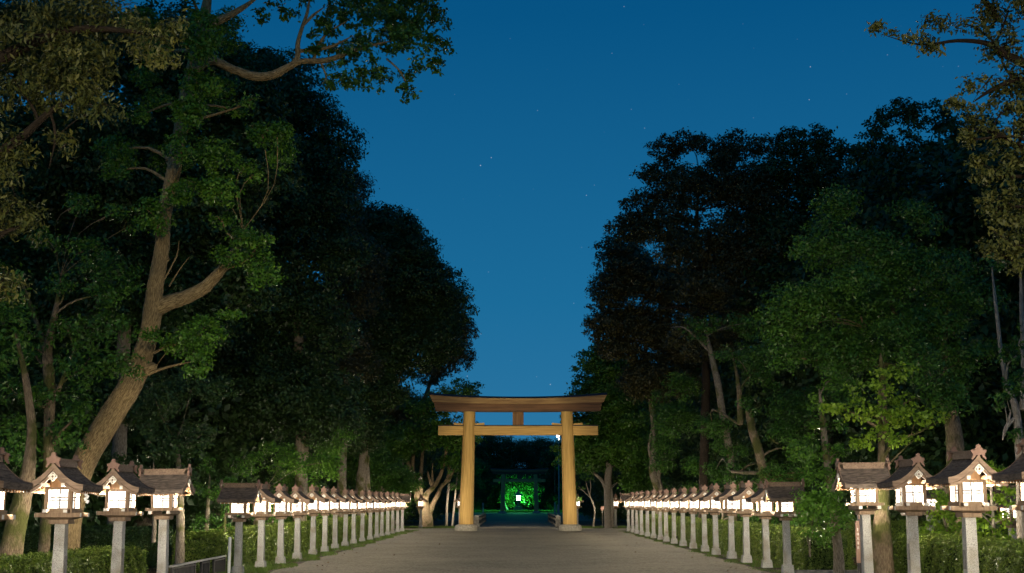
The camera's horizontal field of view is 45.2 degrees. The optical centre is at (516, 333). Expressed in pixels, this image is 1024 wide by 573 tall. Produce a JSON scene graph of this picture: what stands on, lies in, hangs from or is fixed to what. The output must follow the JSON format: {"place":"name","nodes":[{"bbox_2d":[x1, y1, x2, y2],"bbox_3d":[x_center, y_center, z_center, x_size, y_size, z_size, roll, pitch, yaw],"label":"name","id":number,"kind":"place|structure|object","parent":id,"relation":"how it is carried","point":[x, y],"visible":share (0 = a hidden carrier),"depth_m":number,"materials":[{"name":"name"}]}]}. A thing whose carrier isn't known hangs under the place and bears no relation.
{"place":"outdoors","nodes":[
{"label":"outdoors","id":0,"kind":"place"},
{"bbox_2d":[0,507,855,572],"bbox_3d":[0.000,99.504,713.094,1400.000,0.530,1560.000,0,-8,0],"label":"ground","id":1,"kind":"structure","parent":0,"point":[581,523],"depth_m":61.90,"materials":[{"name":"green plant"}]},
{"bbox_2d":[0,447,33,521],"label":"stone lantern","id":2,"kind":"object","parent":1,"relation":"on","point":[10,481],"visible":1,"depth_m":15.13,"materials":[{"name":"brown wood"}]},
{"bbox_2d":[0,259,39,558],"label":"mossy tree","id":3,"kind":"object","parent":1,"relation":"on","point":[13,538],"visible":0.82,"depth_m":20.93,"materials":[{"name":"green plant"}]},
{"bbox_2d":[24,452,102,572],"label":"stone lantern","id":4,"kind":"object","parent":1,"relation":"on","point":[62,485],"visible":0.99,"depth_m":17.42,"materials":[{"name":"grey stone"}]},
{"bbox_2d":[44,487,80,508],"bbox_3d":[-6.491,2.361,17.603,0.386,0.310,0.386,0,-8,-1],"label":"window frame","id":5,"kind":"structure","parent":4,"relation":"in","point":[55,497],"depth_m":17.44,"materials":[{"name":"white paper"}]},
{"bbox_2d":[0,544,148,572],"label":"clipped hedge","id":6,"kind":"object","parent":1,"relation":"on","point":[90,559],"visible":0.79,"depth_m":20.71,"materials":[{"name":"green plant"}]},
{"bbox_2d":[0,190,150,552],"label":"evergreen tree","id":7,"kind":"object","parent":1,"relation":"on","point":[48,393],"visible":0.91,"depth_m":23.21,"materials":[{"name":"green plant"}]},
{"bbox_2d":[0,74,153,534],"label":"woodland tree","id":8,"kind":"object","parent":1,"relation":"on","point":[36,502],"visible":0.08,"depth_m":36.02,"materials":[{"name":"green plant"}]},
{"bbox_2d":[0,523,173,567],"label":"clipped hedge","id":9,"kind":"object","parent":1,"relation":"on","point":[103,537],"visible":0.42,"depth_m":32.13,"materials":[{"name":"green plant"}]},
{"bbox_2d":[0,0,189,309],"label":"oak tree","id":10,"kind":"object","parent":1,"relation":"on","point":[59,31],"visible":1,"depth_m":13.95,"materials":[{"name":"green plant"}]},
{"bbox_2d":[95,459,155,572],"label":"stone lantern","id":11,"kind":"object","parent":1,"relation":"on","point":[124,486],"visible":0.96,"depth_m":20.04,"materials":[{"name":"grey stone"}]},
{"bbox_2d":[105,489,136,508],"bbox_3d":[-6.503,2.720,20.222,0.386,0.310,0.386,0,-8,1],"label":"window frame","id":12,"kind":"structure","parent":11,"relation":"in","point":[114,498],"depth_m":20.06,"materials":[{"name":"white paper"}]},
{"bbox_2d":[0,0,307,531],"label":"evergreen tree","id":13,"kind":"object","parent":1,"relation":"on","point":[195,234],"visible":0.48,"depth_m":32.59,"materials":[{"name":"green plant"}]},
{"bbox_2d":[2,62,320,532],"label":"woodland tree","id":14,"kind":"object","parent":1,"relation":"on","point":[221,450],"visible":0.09,"depth_m":45.57,"materials":[{"name":"green plant"}]},
{"bbox_2d":[138,464,194,572],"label":"stone lantern","id":15,"kind":"object","parent":1,"relation":"on","point":[170,485],"visible":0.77,"depth_m":22.34,"materials":[{"name":"stone"}]},
{"bbox_2d":[151,493,177,507],"bbox_3d":[-6.435,3.034,22.493,0.386,0.310,0.386,-1,-8,1],"label":"window frame","id":16,"kind":"structure","parent":15,"relation":"in","point":[156,501],"depth_m":22.32,"materials":[{"name":"white paper"}]},
{"bbox_2d":[105,366,241,564],"bbox_3d":[-8.410,3.354,29.665,3.427,5.106,2.210,0,-8,0],"label":"tree","id":17,"kind":"object","parent":1,"relation":"on","point":[181,390],"visible":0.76,"depth_m":29.71,"materials":[{"name":"green plant"}]},
{"bbox_2d":[58,163,307,531],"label":"woodland tree","id":18,"kind":"object","parent":1,"relation":"on","point":[169,372],"visible":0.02,"depth_m":46.45,"materials":[{"name":"green plant"}]},
{"bbox_2d":[169,555,226,572],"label":"black railing","id":19,"kind":"object","parent":1,"relation":"on","point":[218,563],"visible":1,"depth_m":27.65,"materials":[{"name":"grey metal"}]},
{"bbox_2d":[180,449,237,537],"bbox_3d":[-7.773,4.494,31.104,1.797,3.238,1.055,0,-8,0],"label":"shrub","id":20,"kind":"object","parent":1,"relation":"on","point":[207,518],"visible":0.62,"depth_m":31.10,"materials":[{"name":"green plant"}]},
{"bbox_2d":[217,479,261,572],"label":"stone lantern","id":21,"kind":"object","parent":1,"relation":"on","point":[239,498],"visible":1,"depth_m":29.16,"materials":[{"name":"grey stone"}]},
{"bbox_2d":[156,271,335,531],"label":"woodland tree","id":22,"kind":"object","parent":1,"relation":"on","point":[263,475],"visible":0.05,"depth_m":58.17,"materials":[{"name":"green plant"}]},
{"bbox_2d":[68,0,456,549],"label":"camphor tree","id":23,"kind":"object","parent":1,"relation":"on","point":[173,156],"visible":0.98,"depth_m":24.30,"materials":[{"name":"green plant"}]},
{"bbox_2d":[251,481,281,567],"bbox_3d":[-6.592,4.952,31.835,0.853,2.248,0.933,0,-8,1],"label":"stone lantern","id":24,"kind":"object","parent":1,"relation":"on","point":[268,497],"visible":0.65,"depth_m":31.71,"materials":[{"name":"grey stone"}]},
{"bbox_2d":[177,40,379,521],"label":"evergreen tree","id":25,"kind":"object","parent":1,"relation":"on","point":[278,377],"visible":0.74,"depth_m":46.42,"materials":[{"name":"green plant"}]},
{"bbox_2d":[168,514,394,572],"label":"clipped hedge","id":26,"kind":"object","parent":1,"relation":"on","point":[205,544],"visible":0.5,"depth_m":33.83,"materials":[{"name":"green plant"}]},
{"bbox_2d":[271,483,298,563],"bbox_3d":[-6.588,5.326,34.457,0.842,2.219,0.921,0,-8,-1],"label":"stone lantern","id":27,"kind":"object","parent":1,"relation":"on","point":[281,511],"visible":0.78,"depth_m":34.32,"materials":[{"name":"grey stone"}]},
{"bbox_2d":[228,425,359,525],"bbox_3d":[-7.896,6.212,48.524,4.039,4.561,20.008,1,-8,-4],"label":"shrub","id":28,"kind":"object","parent":1,"relation":"on","point":[309,465],"visible":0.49,"depth_m":39.83,"materials":[{"name":"green plant"}]},
{"bbox_2d":[290,485,313,558],"bbox_3d":[-6.575,5.671,36.992,0.843,2.223,0.923,-1,-8,0],"label":"stone lantern","id":29,"kind":"object","parent":1,"relation":"on","point":[298,511],"visible":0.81,"depth_m":36.86,"materials":[{"name":"grey stone"}]},
{"bbox_2d":[210,530,418,572],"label":"grass verge","id":30,"kind":"object","parent":1,"relation":"on","point":[249,568],"depth_m":37.26,"materials":[{"name":"green plant"}]},
{"bbox_2d":[306,484,328,554],"bbox_3d":[-6.552,6.023,39.716,0.859,2.265,0.940,0,-8,-1],"label":"stone lantern","id":31,"kind":"object","parent":1,"relation":"on","point":[313,510],"visible":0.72,"depth_m":39.58,"materials":[{"name":"grey stone"}]},
{"bbox_2d":[320,486,338,551],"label":"stone lantern","id":32,"kind":"object","parent":1,"relation":"on","point":[326,507],"visible":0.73,"depth_m":42.06,"materials":[{"name":"grey stone"}]},
{"bbox_2d":[309,365,355,519],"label":"woodland tree","id":33,"kind":"object","parent":1,"relation":"on","point":[331,484],"visible":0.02,"depth_m":75.07,"materials":[{"name":"green plant"}]},
{"bbox_2d":[331,486,348,548],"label":"stone lantern","id":34,"kind":"object","parent":1,"relation":"on","point":[336,507],"visible":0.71,"depth_m":44.63,"materials":[{"name":"grey stone"}]},
{"bbox_2d":[300,167,392,516],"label":"chinquapin tree","id":35,"kind":"object","parent":1,"relation":"on","point":[355,361],"visible":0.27,"depth_m":57.98,"materials":[{"name":"green plant"}]},
{"bbox_2d":[341,488,358,545],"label":"stone lantern","id":36,"kind":"object","parent":1,"relation":"on","point":[347,507],"visible":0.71,"depth_m":47.34,"materials":[{"name":"grey stone"}]},
{"bbox_2d":[350,489,365,543],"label":"stone lantern","id":37,"kind":"object","parent":1,"relation":"on","point":[355,506],"visible":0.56,"depth_m":49.81,"materials":[{"name":"grey stone"}]},
{"bbox_2d":[359,490,373,540],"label":"stone lantern","id":38,"kind":"object","parent":1,"relation":"on","point":[363,507],"visible":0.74,"depth_m":52.42,"materials":[{"name":"grey stone"}]},
{"bbox_2d":[367,490,380,539],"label":"stone lantern","id":39,"kind":"object","parent":1,"relation":"on","point":[371,506],"visible":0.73,"depth_m":55.07,"materials":[{"name":"grey stone"}]},
{"bbox_2d":[346,440,426,519],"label":"shrub","id":40,"kind":"object","parent":1,"relation":"on","point":[384,474],"visible":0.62,"depth_m":75.74,"materials":[{"name":"green plant"}]},
{"bbox_2d":[323,200,479,515],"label":"evergreen tree","id":41,"kind":"object","parent":1,"relation":"on","point":[419,316],"visible":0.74,"depth_m":66.19,"materials":[{"name":"green plant"}]},
{"bbox_2d":[388,387,434,522],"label":"woodland tree","id":42,"kind":"object","parent":1,"relation":"on","point":[412,509],"visible":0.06,"depth_m":97.60,"materials":[{"name":"green plant"}]},
{"bbox_2d":[400,388,443,522],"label":"woodland tree","id":43,"kind":"object","parent":1,"relation":"on","point":[428,460],"visible":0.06,"depth_m":102.31,"materials":[{"name":"green plant"}]},
{"bbox_2d":[409,444,446,520],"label":"woodland tree","id":44,"kind":"object","parent":1,"relation":"on","point":[440,500],"visible":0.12,"depth_m":132.24,"materials":[{"name":"brown plant"}]},
{"bbox_2d":[370,377,487,527],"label":"forked tree","id":45,"kind":"object","parent":1,"relation":"on","point":[403,444],"visible":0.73,"depth_m":82.15,"materials":[{"name":"green plant"}]},
{"bbox_2d":[379,281,481,525],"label":"chinquapin tree","id":46,"kind":"object","parent":1,"relation":"on","point":[434,378],"visible":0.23,"depth_m":87.81,"materials":[{"name":"green plant"}]},
{"bbox_2d":[459,458,499,509],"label":"woodland tree","id":47,"kind":"object","parent":1,"relation":"on","point":[480,498],"visible":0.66,"depth_m":272.01,"materials":[{"name":"green plant"}]},
{"bbox_2d":[457,435,503,509],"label":"woodland tree","id":48,"kind":"object","parent":1,"relation":"on","point":[482,448],"visible":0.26,"depth_m":282.96,"materials":[{"name":"green plant"}]},
{"bbox_2d":[489,435,536,509],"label":"woodland tree","id":49,"kind":"object","parent":1,"relation":"on","point":[504,450],"visible":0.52,"depth_m":281.57,"materials":[{"name":"green plant"}]},
{"bbox_2d":[490,468,548,512],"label":"torii gate","id":50,"kind":"structure","parent":1,"relation":"on","point":[519,472],"depth_m":224.25,"materials":[{"name":"brown wood"}]},
{"bbox_2d":[496,474,545,509],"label":"maple tree","id":51,"kind":"object","parent":1,"relation":"on","point":[527,491],"visible":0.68,"depth_m":260.08,"materials":[{"name":"green plant"}]},
{"bbox_2d":[510,435,559,509],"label":"woodland tree","id":52,"kind":"object","parent":1,"relation":"on","point":[538,444],"visible":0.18,"depth_m":288.88,"materials":[{"name":"green plant"}]},
{"bbox_2d":[536,447,562,509],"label":"woodland tree","id":53,"kind":"object","parent":1,"relation":"on","point":[549,500],"visible":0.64,"depth_m":268.95,"materials":[{"name":"green plant"}]},
{"bbox_2d":[536,438,562,509],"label":"woodland tree","id":54,"kind":"object","parent":1,"relation":"on","point":[553,443],"visible":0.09,"depth_m":281.37,"materials":[{"name":"green plant"}]},
{"bbox_2d":[550,338,666,528],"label":"evergreen tree","id":55,"kind":"object","parent":1,"relation":"on","point":[615,443],"visible":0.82,"depth_m":78.76,"materials":[{"name":"green plant"}]},
{"bbox_2d":[590,409,666,521],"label":"woodland tree","id":56,"kind":"object","parent":1,"relation":"on","point":[599,484],"visible":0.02,"depth_m":103.37,"materials":[{"name":"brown plant"}]},
{"bbox_2d":[612,399,691,521],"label":"woodland tree","id":57,"kind":"object","parent":1,"relation":"on","point":[617,491],"visible":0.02,"depth_m":97.69,"materials":[{"name":"green plant"}]},
{"bbox_2d":[580,231,734,514],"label":"chinquapin tree","id":58,"kind":"object","parent":1,"relation":"on","point":[632,329],"visible":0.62,"depth_m":70.67,"materials":[{"name":"green plant"}]},
{"bbox_2d":[655,489,669,541],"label":"stone lantern","id":59,"kind":"object","parent":1,"relation":"on","point":[664,506],"visible":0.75,"depth_m":52.23,"materials":[{"name":"grey stone"}]},
{"bbox_2d":[662,488,677,543],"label":"stone lantern","id":60,"kind":"object","parent":1,"relation":"on","point":[672,506],"visible":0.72,"depth_m":49.63,"materials":[{"name":"grey stone"}]},
{"bbox_2d":[636,392,719,518],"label":"woodland tree","id":61,"kind":"object","parent":1,"relation":"on","point":[679,473],"visible":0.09,"depth_m":89.89,"materials":[{"name":"green plant"}]},
{"bbox_2d":[680,486,696,548],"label":"stone lantern","id":62,"kind":"object","parent":1,"relation":"on","point":[691,506],"visible":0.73,"depth_m":44.42,"materials":[{"name":"grey stone"}]},
{"bbox_2d":[602,126,790,517],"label":"chinquapin tree","id":63,"kind":"object","parent":1,"relation":"on","point":[716,259],"visible":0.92,"depth_m":55.27,"materials":[{"name":"green plant"}]},
{"bbox_2d":[689,484,708,551],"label":"stone lantern","id":64,"kind":"object","parent":1,"relation":"on","point":[702,506],"visible":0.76,"depth_m":41.79,"materials":[{"name":"grey stone"}]},
{"bbox_2d":[660,364,739,519],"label":"woodland tree","id":65,"kind":"object","parent":1,"relation":"on","point":[688,449],"visible":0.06,"depth_m":84.37,"materials":[{"name":"green plant"}]},
{"bbox_2d":[643,310,766,520],"bbox_3d":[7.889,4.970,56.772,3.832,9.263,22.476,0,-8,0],"label":"evergreen tree","id":66,"kind":"object","parent":1,"relation":"on","point":[674,417],"visible":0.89,"depth_m":54.70,"materials":[{"name":"green plant"}]},
{"bbox_2d":[618,530,794,572],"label":"grass verge","id":67,"kind":"object","parent":1,"relation":"on","point":[735,560],"depth_m":38.34,"materials":[{"name":"green plant"}]},
{"bbox_2d":[670,487,687,545],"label":"stone lantern","id":68,"kind":"object","parent":67,"relation":"on","point":[681,506],"visible":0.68,"depth_m":47.00,"materials":[{"name":"grey stone"}]},
{"bbox_2d":[699,483,722,554],"bbox_3d":[6.372,5.931,39.351,0.858,2.260,0.938,0,-8,0],"label":"stone lantern","id":69,"kind":"object","parent":1,"relation":"on","point":[714,508],"visible":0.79,"depth_m":39.21,"materials":[{"name":"grey stone"}]},
{"bbox_2d":[678,341,759,522],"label":"woodland tree","id":70,"kind":"object","parent":1,"relation":"on","point":[716,455],"visible":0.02,"depth_m":72.09,"materials":[{"name":"green plant"}]},
{"bbox_2d":[714,482,736,558],"bbox_3d":[6.421,5.572,36.717,0.856,2.255,0.936,0,-8,-1],"label":"stone lantern","id":71,"kind":"object","parent":1,"relation":"on","point":[729,507],"visible":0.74,"depth_m":36.58,"materials":[{"name":"grey stone"}]},
{"bbox_2d":[649,476,815,526],"bbox_3d":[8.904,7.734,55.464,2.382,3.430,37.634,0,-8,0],"label":"shrub","id":72,"kind":"object","parent":1,"relation":"on","point":[696,485],"visible":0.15,"depth_m":48.87,"materials":[{"name":"green plant"}]},
{"bbox_2d":[727,480,755,562],"bbox_3d":[6.397,5.224,34.196,0.858,2.261,0.938,1,-8,-1],"label":"stone lantern","id":73,"kind":"object","parent":1,"relation":"on","point":[745,509],"visible":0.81,"depth_m":34.06,"materials":[{"name":"grey stone"}]},
{"bbox_2d":[638,513,855,569],"bbox_3d":[7.549,8.037,50.028,1.520,1.123,40.971,0,-8,0],"label":"clipped hedge","id":74,"kind":"object","parent":1,"relation":"on","point":[821,558],"visible":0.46,"depth_m":33.80,"materials":[{"name":"green plant"}]},
{"bbox_2d":[745,481,774,567],"bbox_3d":[6.412,4.893,31.606,0.840,2.214,0.919,-1,-7,1],"label":"stone lantern","id":75,"kind":"object","parent":1,"relation":"on","point":[764,510],"visible":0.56,"depth_m":31.48,"materials":[{"name":"grey stone"}]},
{"bbox_2d":[690,341,830,524],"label":"evergreen tree","id":76,"kind":"object","parent":1,"relation":"on","point":[764,471],"visible":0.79,"depth_m":40.97,"materials":[{"name":"green plant"}]},
{"bbox_2d":[688,279,842,523],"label":"woodland tree","id":77,"kind":"object","parent":1,"relation":"on","point":[712,387],"visible":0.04,"depth_m":63.41,"materials":[{"name":"green plant"}]},
{"bbox_2d":[763,478,804,572],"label":"stone lantern","id":78,"kind":"object","parent":1,"relation":"on","point":[779,495],"visible":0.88,"depth_m":28.93,"materials":[{"name":"grey stone"}]},
{"bbox_2d":[708,286,870,529],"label":"woodland tree","id":79,"kind":"object","parent":1,"relation":"on","point":[731,392],"visible":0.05,"depth_m":59.76,"materials":[{"name":"green plant"}]},
{"bbox_2d":[727,122,868,523],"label":"evergreen tree","id":80,"kind":"object","parent":1,"relation":"on","point":[780,225],"visible":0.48,"depth_m":55.41,"materials":[{"name":"green plant"}]},
{"bbox_2d":[725,236,905,531],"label":"woodland tree","id":81,"kind":"object","parent":1,"relation":"on","point":[789,381],"visible":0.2,"depth_m":51.80,"materials":[{"name":"green plant"}]},
{"bbox_2d":[855,515,861,572],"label":"signpost","id":82,"kind":"object","parent":1,"relation":"on","point":[858,544],"visible":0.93,"depth_m":23.27,"materials":[{"name":"brown wood"}]},
{"bbox_2d":[832,458,890,572],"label":"stone lantern","id":83,"kind":"object","parent":1,"relation":"on","point":[858,480],"visible":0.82,"depth_m":21.66,"materials":[{"name":"grey stone"}]},
{"bbox_2d":[850,490,878,502],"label":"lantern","id":84,"kind":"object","parent":83,"relation":"in","point":[856,496],"depth_m":21.65,"materials":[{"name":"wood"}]},
{"bbox_2d":[817,353,950,572],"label":"maple tree","id":85,"kind":"object","parent":1,"relation":"on","point":[882,549],"visible":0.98,"depth_m":22.54,"materials":[{"name":"green plant"}]},
{"bbox_2d":[785,122,1023,526],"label":"woodland tree","id":86,"kind":"object","parent":1,"relation":"on","point":[868,216],"visible":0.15,"depth_m":41.86,"materials":[{"name":"green plant"}]},
{"bbox_2d":[876,453,943,572],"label":"stone lantern","id":87,"kind":"object","parent":1,"relation":"on","point":[906,480],"visible":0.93,"depth_m":19.96,"materials":[{"name":"grey stone"}]},
{"bbox_2d":[895,484,926,502],"bbox_3d":[6.468,2.621,20.143,0.386,0.310,0.386,0,-8,0],"label":"window frame","id":88,"kind":"structure","parent":87,"relation":"in","point":[909,493],"depth_m":19.98,"materials":[{"name":"paper"}]},
{"bbox_2d":[797,97,1023,526],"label":"evergreen tree","id":89,"kind":"object","parent":1,"relation":"on","point":[908,114],"visible":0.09,"depth_m":46.04,"materials":[{"name":"green plant"}]},
{"bbox_2d":[844,519,1007,556],"bbox_3d":[14.759,6.432,38.728,8.868,1.246,1.538,1,-8,-10],"label":"clipped hedge","id":90,"kind":"object","parent":1,"relation":"on","point":[896,530],"visible":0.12,"depth_m":37.97,"materials":[{"name":"green plant"}]},
{"bbox_2d":[918,487,961,535],"bbox_3d":[8.404,3.942,24.160,1.268,2.201,0.742,2,-8,-11],"label":"shrub","id":91,"kind":"object","parent":1,"relation":"on","point":[950,524],"visible":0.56,"depth_m":24.15,"materials":[{"name":"green plant"}]},
{"bbox_2d":[858,132,1023,537],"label":"woodland tree","id":92,"kind":"object","parent":1,"relation":"on","point":[952,208],"visible":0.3,"depth_m":38.59,"materials":[{"name":"green plant"}]},
{"bbox_2d":[864,0,1023,278],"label":"oak tree","id":93,"kind":"object","parent":1,"relation":"on","point":[992,10],"visible":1,"depth_m":14.96,"materials":[{"name":"green plant"}]},
{"bbox_2d":[891,531,1023,572],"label":"clipped hedge","id":94,"kind":"object","parent":1,"relation":"on","point":[941,552],"visible":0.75,"depth_m":20.15,"materials":[{"name":"green plant"}]},
{"bbox_2d":[926,444,1007,572],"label":"stone lantern","id":95,"kind":"object","parent":1,"relation":"on","point":[965,477],"visible":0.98,"depth_m":16.97,"materials":[{"name":"grey stone"}]},
{"bbox_2d":[949,480,986,502],"bbox_3d":[6.301,2.199,17.146,0.386,0.310,0.386,0,-7,-1],"label":"window frame","id":96,"kind":"structure","parent":95,"relation":"in","point":[968,490],"depth_m":16.98,"materials":[{"name":"paper"}]},
{"bbox_2d":[960,459,1016,540],"bbox_3d":[8.066,3.328,20.743,1.234,2.415,0.530,0,-8,0],"label":"sapling","id":97,"kind":"object","parent":1,"relation":"on","point":[999,500],"visible":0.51,"depth_m":20.75,"materials":[{"name":"green plant"}]},
{"bbox_2d":[981,253,1023,538],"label":"slender tree","id":98,"kind":"object","parent":1,"relation":"on","point":[1017,431],"visible":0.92,"depth_m":19.95,"materials":[{"name":"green plant"}]},
{"bbox_2d":[992,438,1023,511],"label":"stone lantern","id":99,"kind":"object","parent":1,"relation":"on","point":[1013,472],"visible":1,"depth_m":15.23,"materials":[{"name":"brown wood"}]},
{"bbox_2d":[0,0,1023,464],"label":"sky","id":100,"kind":"structure","parent":0,"point":[531,136],"materials":[{"name":"blue"}]},
{"bbox_2d":[409,513,624,520],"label":"forecourt","id":101,"kind":"structure","parent":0,"point":[518,516],"depth_m":164.09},
{"bbox_2d":[270,521,768,572],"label":"gravel path","id":102,"kind":"structure","parent":0,"point":[517,547],"depth_m":39.97,"materials":[{"name":"grey gravel"}]},
{"bbox_2d":[429,392,606,530],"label":"torii gate","id":103,"kind":"structure","parent":102,"relation":"on","point":[566,429],"depth_m":73.41,"materials":[{"name":"brown wood"}]},
{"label":"side path","id":104,"kind":"structure","parent":0,"visible":0},
{"bbox_2d":[780,359,856,572],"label":"evergreen tree","id":105,"kind":"object","parent":104,"relation":"on","point":[834,515],"visible":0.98,"depth_m":27.05,"materials":[{"name":"green plant"}]},
{"bbox_2d":[746,182,1017,534],"bbox_3d":[8.779,0.994,28.627,5.883,9.487,3.977,3,-8,-21],"label":"camphor tree","id":106,"kind":"object","parent":104,"relation":"on","point":[853,352],"visible":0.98,"depth_m":28.83,"materials":[{"name":"green plant"}]},
{"bbox_2d":[987,485,1016,539],"bbox_3d":[10.787,4.337,26.649,0.850,2.240,0.930,3,-8,-17],"label":"shrub","id":107,"kind":"object","parent":104,"relation":"on","point":[1001,507],"visible":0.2,"depth_m":26.58,"materials":[{"name":"green plant"}]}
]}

